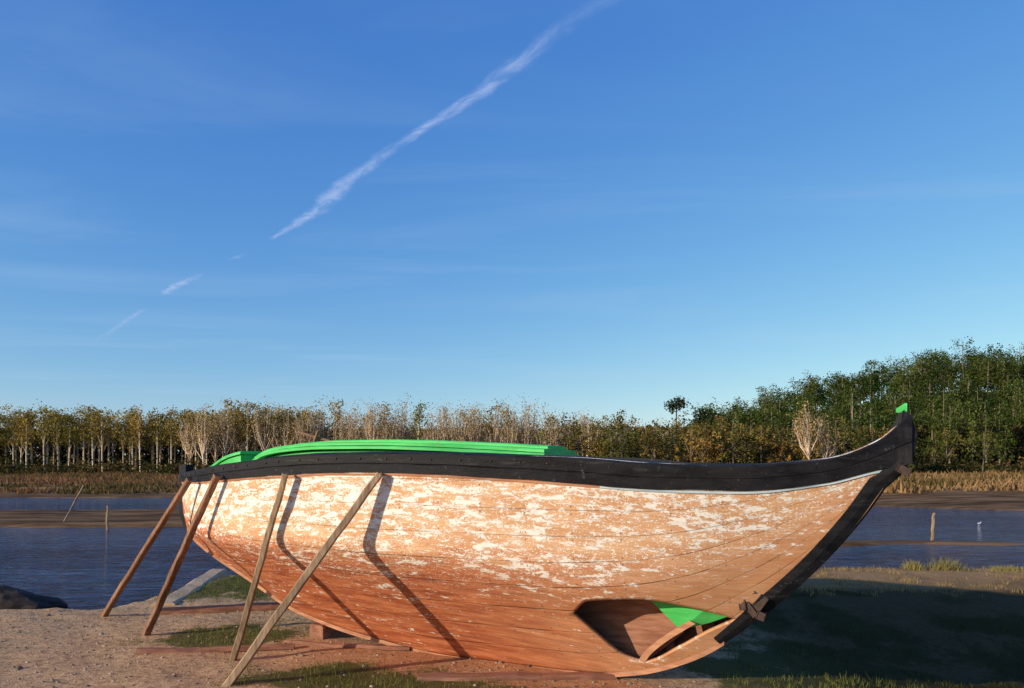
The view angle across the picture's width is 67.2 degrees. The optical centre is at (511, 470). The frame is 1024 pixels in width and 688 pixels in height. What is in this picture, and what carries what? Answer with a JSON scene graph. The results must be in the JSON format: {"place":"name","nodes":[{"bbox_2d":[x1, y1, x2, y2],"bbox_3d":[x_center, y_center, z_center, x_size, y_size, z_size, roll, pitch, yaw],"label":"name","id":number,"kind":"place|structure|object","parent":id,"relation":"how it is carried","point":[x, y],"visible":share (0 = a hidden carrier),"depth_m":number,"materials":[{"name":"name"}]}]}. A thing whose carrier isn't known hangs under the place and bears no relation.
{"place":"outdoors","nodes":[
{"label":"outdoors","id":0,"kind":"place"},
{"bbox_2d":[313,429,319,441],"bbox_3d":[-1.823,-0.304,7.161,0.029,0.145,0.131,0,0,-34],"label":"tiller crutch","id":1,"kind":"object","parent":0,"point":[316,436],"visible":0.81,"depth_m":7.14,"materials":[{"name":"brown wood"}]},
{"bbox_2d":[170,84,491,288],"bbox_3d":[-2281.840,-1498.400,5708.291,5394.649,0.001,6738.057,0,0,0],"label":"contrail","id":2,"kind":"object","parent":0,"point":[333,194],"visible":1,"depth_m":4216.06,"materials":[{"name":"white"}]},
{"bbox_2d":[254,442,575,457],"bbox_3d":[-0.898,-0.172,6.868,2.923,0.146,1.137,0,0,28],"label":"hatch cover","id":3,"kind":"object","parent":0,"point":[526,449],"visible":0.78,"depth_m":6.22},
{"bbox_2d":[293,440,565,449],"bbox_3d":[-0.893,-0.209,6.872,2.872,0.125,0.655,0,0,25],"label":"hatch ridge board","id":4,"kind":"object","parent":3,"relation":"on","point":[494,444],"visible":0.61,"depth_m":6.31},
{"bbox_2d":[253,446,579,459],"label":"hatch trim","id":5,"kind":"structure","parent":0,"point":[304,449],"depth_m":6.30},
{"bbox_2d":[0,392,1023,687],"bbox_3d":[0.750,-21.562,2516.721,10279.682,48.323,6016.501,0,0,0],"label":"ground","id":6,"kind":"structure","parent":0,"point":[902,610],"depth_m":7.65,"materials":[{"name":"soil"}]},
{"bbox_2d":[0,585,67,609],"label":"rock","id":7,"kind":"object","parent":6,"relation":"on","point":[13,598],"visible":0.35,"depth_m":9.18,"materials":[{"name":"grey stone"}]},
{"bbox_2d":[100,477,192,616],"bbox_3d":[-3.768,0.867,7.839,2.051,1.607,0.065,0,0,41],"label":"wooden prop","id":8,"kind":"object","parent":6,"relation":"on","point":[156,531],"visible":0.96,"depth_m":7.73,"materials":[{"name":"brown wood"}]},
{"bbox_2d":[0,399,328,473],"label":"poplar row","id":9,"kind":"object","parent":6,"relation":"on","point":[95,422],"visible":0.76,"depth_m":141.99,"materials":[{"name":"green plant"}]},
{"bbox_2d":[141,473,220,635],"bbox_3d":[-3.067,0.838,7.086,1.269,1.621,0.075,0,0,37],"label":"wooden prop","id":10,"kind":"object","parent":6,"relation":"on","point":[177,562],"visible":0.98,"depth_m":7.04,"materials":[{"name":"brown wood"}]},
{"bbox_2d":[151,569,226,605],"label":"concrete kerb","id":11,"kind":"structure","parent":6,"relation":"on","point":[175,597],"depth_m":10.56,"materials":[{"name":"grey concrete"}]},
{"bbox_2d":[136,644,294,654],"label":"timber beam","id":12,"kind":"structure","parent":6,"relation":"on","point":[155,650],"depth_m":6.75,"materials":[{"name":"brown wood"}]},
{"bbox_2d":[160,602,287,614],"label":"timber beam","id":13,"kind":"structure","parent":6,"relation":"on","point":[256,606],"depth_m":8.66,"materials":[{"name":"brown wood"}]},
{"bbox_2d":[229,472,288,660],"bbox_3d":[-2.081,0.829,6.320,0.733,1.629,0.084,0,0,33],"label":"wooden prop","id":14,"kind":"object","parent":6,"relation":"on","point":[256,577],"visible":0.97,"depth_m":6.29,"materials":[{"name":"brown wood"}]},
{"bbox_2d":[221,472,382,686],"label":"wooden prop","id":15,"kind":"object","parent":6,"relation":"on","point":[257,643],"visible":0.98,"depth_m":5.67,"materials":[{"name":"brown wood"}]},
{"bbox_2d":[310,623,345,639],"bbox_3d":[-1.743,1.539,7.461,0.171,0.173,0.450,0,0,28],"label":"keel block","id":16,"kind":"object","parent":6,"relation":"on","point":[320,631],"depth_m":7.28,"materials":[{"name":"brown wood"}]},
{"bbox_2d":[283,640,410,650],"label":"timber beam","id":17,"kind":"structure","parent":6,"relation":"on","point":[359,645],"depth_m":6.92,"materials":[{"name":"brown wood"}]},
{"bbox_2d":[0,607,700,687],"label":"pebbles","id":18,"kind":"object","parent":6,"relation":"on","point":[175,674],"visible":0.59,"depth_m":6.56,"materials":[{"name":"grey stone"}]},
{"bbox_2d":[172,393,677,465],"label":"autumn tree row","id":19,"kind":"object","parent":6,"relation":"on","point":[524,434],"visible":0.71,"depth_m":138.83,"materials":[{"name":"brown plant"}]},
{"bbox_2d":[187,528,726,676],"bbox_3d":[-0.942,1.108,6.892,5.637,1.044,0.100,0,0,28],"label":"keel","id":20,"kind":"object","parent":6,"relation":"on","point":[674,664],"visible":0.36,"depth_m":6.81,"materials":[{"name":"brown wood"}]},
{"bbox_2d":[575,600,683,658],"bbox_3d":[0.854,1.150,5.861,0.903,0.700,0.160,0,0,26],"label":"hull planking","id":21,"kind":"object","parent":20,"relation":"on","point":[636,628],"visible":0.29,"depth_m":5.85,"materials":[{"name":"brown wood"}]},
{"bbox_2d":[651,617,731,658],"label":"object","id":22,"kind":"object","parent":20,"relation":"on","point":[689,633],"visible":0.01,"depth_m":5.81,"materials":[{"name":"paint"}]},
{"bbox_2d":[667,638,676,651],"bbox_3d":[1.312,0.760,6.018,0.050,1.324,0.582,0,0,28],"label":"rib","id":23,"kind":"object","parent":22,"relation":"attached to","point":[671,645],"visible":0.03,"depth_m":5.80,"materials":[{"name":"brown wood"}]},
{"bbox_2d":[707,621,715,629],"bbox_3d":[1.551,0.695,5.831,0.050,1.166,0.477,0,0,28],"label":"rib","id":24,"kind":"object","parent":22,"relation":"attached to","point":[711,625],"visible":0.04,"depth_m":5.67,"materials":[{"name":"brown wood"}]},
{"bbox_2d":[0,423,1023,474],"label":"undergrowth","id":25,"kind":"object","parent":6,"relation":"on","point":[164,466],"visible":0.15,"depth_m":160.09,"materials":[{"name":"brown plant"}]},
{"bbox_2d":[0,468,1023,494],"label":"marsh vegetation","id":26,"kind":"object","parent":6,"relation":"on","point":[920,481],"visible":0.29,"depth_m":69.73,"materials":[{"name":"brown plant"}]},
{"bbox_2d":[417,671,616,681],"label":"timber beam","id":27,"kind":"structure","parent":6,"relation":"on","point":[515,676],"depth_m":5.88,"materials":[{"name":"brown wood"}]},
{"bbox_2d":[182,425,896,672],"bbox_3d":[-0.729,0.652,6.210,6.854,1.897,0.999,0,0,28],"label":"hull port","id":28,"kind":"object","parent":6,"relation":"on","point":[518,573],"visible":0.88,"depth_m":5.63,"materials":[{"name":"paint"}]},
{"bbox_2d":[179,465,192,530],"bbox_3d":[-3.458,0.295,8.235,0.232,0.710,0.100,0,0,28],"label":"stern post","id":29,"kind":"object","parent":28,"relation":"attached to","point":[185,468],"visible":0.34,"depth_m":8.23,"materials":[{"name":"black paint"}]},
{"bbox_2d":[181,473,599,487],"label":"trim","id":30,"kind":"structure","parent":28,"relation":"attached to","point":[483,478],"depth_m":5.67,"materials":[{"name":"white wood"}]},
{"bbox_2d":[180,414,911,490],"bbox_3d":[-0.701,-0.115,6.179,6.934,0.507,1.030,0,0,28],"label":"wale band","id":31,"kind":"object","parent":28,"relation":"attached to","point":[891,448],"visible":0.98,"depth_m":5.24,"materials":[{"name":"black paint"}]},
{"bbox_2d":[185,457,854,474],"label":"wale bolts","id":32,"kind":"object","parent":31,"relation":"attached to","point":[430,459],"visible":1,"depth_m":5.65,"materials":[{"name":"metal"}]},
{"bbox_2d":[587,456,688,462],"bbox_3d":[-0.215,-0.111,7.087,6.934,0.512,1.030,0,0,28],"label":"wale band","id":33,"kind":"object","parent":28,"relation":"attached to","point":[649,459],"visible":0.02,"depth_m":6.53,"materials":[{"name":"black paint"}]},
{"bbox_2d":[639,620,695,662],"bbox_3d":[1.140,1.260,5.655,0.453,0.360,0.046,0,0,37],"label":"floor timber","id":34,"kind":"object","parent":28,"relation":"on","point":[648,652],"visible":1,"depth_m":5.65,"materials":[{"name":"brown wood"}]},
{"bbox_2d":[652,601,724,627],"bbox_3d":[1.241,1.010,5.569,0.639,0.300,0.120,0,0,21],"label":"green breast board","id":35,"kind":"object","parent":34,"relation":"on","point":[677,615],"visible":0.53,"depth_m":5.55,"materials":[{"name":"paint"}]},
{"bbox_2d":[600,470,881,493],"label":"trim","id":36,"kind":"structure","parent":28,"relation":"attached to","point":[756,492],"depth_m":5.13,"materials":[{"name":"paint"}]},
{"bbox_2d":[714,410,917,643],"bbox_3d":[2.057,0.430,5.290,1.292,1.660,0.250,0,0,28],"label":"stem post","id":37,"kind":"object","parent":28,"relation":"attached to","point":[812,562],"visible":0.88,"depth_m":5.16,"materials":[{"name":"black wood"}]},
{"bbox_2d":[745,601,756,617],"bbox_3d":[1.668,0.970,5.373,0.102,0.114,0.062,0,0,28],"label":"stem bracket strap","id":38,"kind":"object","parent":37,"relation":"attached to","point":[751,610],"visible":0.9,"depth_m":5.35,"materials":[{"name":"metal"}]},
{"bbox_2d":[748,594,768,612],"bbox_3d":[1.722,0.940,5.367,0.142,0.169,0.062,0,0,28],"label":"stem bracket","id":39,"kind":"object","parent":37,"relation":"attached to","point":[759,605],"visible":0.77,"depth_m":5.34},
{"bbox_2d":[755,611,768,621],"bbox_3d":[1.749,1.010,5.375,0.071,0.071,0.142,0,0,28],"label":"stem bracket pin","id":40,"kind":"object","parent":37,"relation":"attached to","point":[762,616],"visible":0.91,"depth_m":5.32,"materials":[{"name":"metal"}]},
{"bbox_2d":[896,403,906,412],"bbox_3d":[2.545,-0.405,5.029,0.065,0.060,0.060,0,0,28],"label":"green stem cap","id":41,"kind":"object","parent":37,"relation":"on","point":[901,408],"visible":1,"depth_m":5.01,"materials":[{"name":"paint"}]},
{"bbox_2d":[895,464,911,476],"bbox_3d":[2.528,0.000,4.971,0.097,0.085,0.122,0,0,28],"label":"stem peg","id":42,"kind":"object","parent":37,"relation":"attached to","point":[903,470],"visible":0.97,"depth_m":4.92,"materials":[{"name":"wood"}]},
{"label":"deck","id":43,"kind":"object","parent":28,"relation":"on","visible":0},
{"bbox_2d":[219,455,256,464],"bbox_3d":[-2.571,0.001,7.666,0.972,0.304,0.931,0,0,0],"label":"stern hatch","id":44,"kind":"object","parent":43,"relation":"on","point":[239,458],"visible":0.2,"depth_m":7.27,"materials":[{"name":"green paint"}]},
{"bbox_2d":[211,451,262,465],"bbox_3d":[-2.572,-0.096,7.661,1.033,0.177,0.984,0,0,0],"label":"stern hatch lid","id":45,"kind":"object","parent":44,"relation":"on","point":[222,459],"visible":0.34,"depth_m":7.29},
{"bbox_2d":[268,450,442,457],"bbox_3d":[-0.893,-0.044,6.872,2.916,0.265,1.063,0,0,26],"label":"hatch coaming","id":46,"kind":"object","parent":43,"relation":"on","point":[308,452],"visible":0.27,"depth_m":6.56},
{"bbox_2d":[297,431,331,440],"bbox_3d":[-1.840,-0.308,7.194,0.348,0.122,0.034,0,0,8],"label":"tiller","id":47,"kind":"object","parent":46,"relation":"on","point":[312,436],"visible":0.85,"depth_m":7.18,"materials":[{"name":"brown wood"}]},
{"bbox_2d":[110,556,1023,687],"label":"grass","id":48,"kind":"structure","parent":6,"relation":"on","point":[941,567],"depth_m":7.47,"materials":[{"name":"green plant"}]},
{"bbox_2d":[664,396,688,460],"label":"pine tree","id":49,"kind":"object","parent":6,"relation":"on","point":[673,406],"visible":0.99,"depth_m":160.39,"materials":[{"name":"green plant"}]},
{"bbox_2d":[534,409,1023,473],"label":"mixed woodland","id":50,"kind":"object","parent":6,"relation":"on","point":[714,445],"visible":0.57,"depth_m":123.50,"materials":[{"name":"green plant"}]},
{"bbox_2d":[786,401,844,458],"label":"bare tree","id":51,"kind":"object","parent":6,"relation":"on","point":[820,440],"visible":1,"depth_m":113.19,"materials":[{"name":"beige plant"}]},
{"bbox_2d":[675,336,1023,466],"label":"eucalyptus hill forest","id":52,"kind":"object","parent":6,"relation":"on","point":[924,379],"visible":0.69,"depth_m":206.56,"materials":[{"name":"green plant"}]},
{"bbox_2d":[0,498,1023,609],"bbox_3d":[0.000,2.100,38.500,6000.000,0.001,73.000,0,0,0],"label":"river water","id":53,"kind":"structure","parent":0,"point":[81,568],"depth_m":20.13,"materials":[{"name":"blue liquid"}]},
{"bbox_2d":[64,485,83,520],"bbox_3d":[-17.195,1.400,30.135,0.844,1.630,0.090,0,0,-40],"label":"mooring pole","id":54,"kind":"object","parent":53,"relation":"in","point":[73,504],"visible":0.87,"depth_m":30.14,"materials":[{"name":"wood"}]},
{"bbox_2d":[105,506,108,529],"bbox_3d":[-14.198,1.775,27.007,0.098,1.050,0.092,0,0,0],"label":"mooring pole","id":55,"kind":"object","parent":53,"relation":"in","point":[106,520],"visible":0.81,"depth_m":26.98,"materials":[{"name":"wood"}]},
{"bbox_2d":[931,513,935,539],"bbox_3d":[12.635,1.791,23.108,0.144,1.022,0.091,0,0,0],"label":"mooring pole","id":56,"kind":"object","parent":53,"relation":"in","point":[932,526],"visible":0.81,"depth_m":23.09,"materials":[{"name":"brown wood"}]},
{"bbox_2d":[0,0,1023,461],"label":"sky","id":57,"kind":"structure","parent":0,"point":[644,204],"materials":[{"name":"blue"}]},
{"bbox_2d":[738,600,746,609],"bbox_3d":[1.606,0.910,5.384,0.083,0.139,0.071,0,0,0],"label":"stem bracket plate","id":58,"kind":"object","parent":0,"point":[742,605],"visible":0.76,"depth_m":5.37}
]}

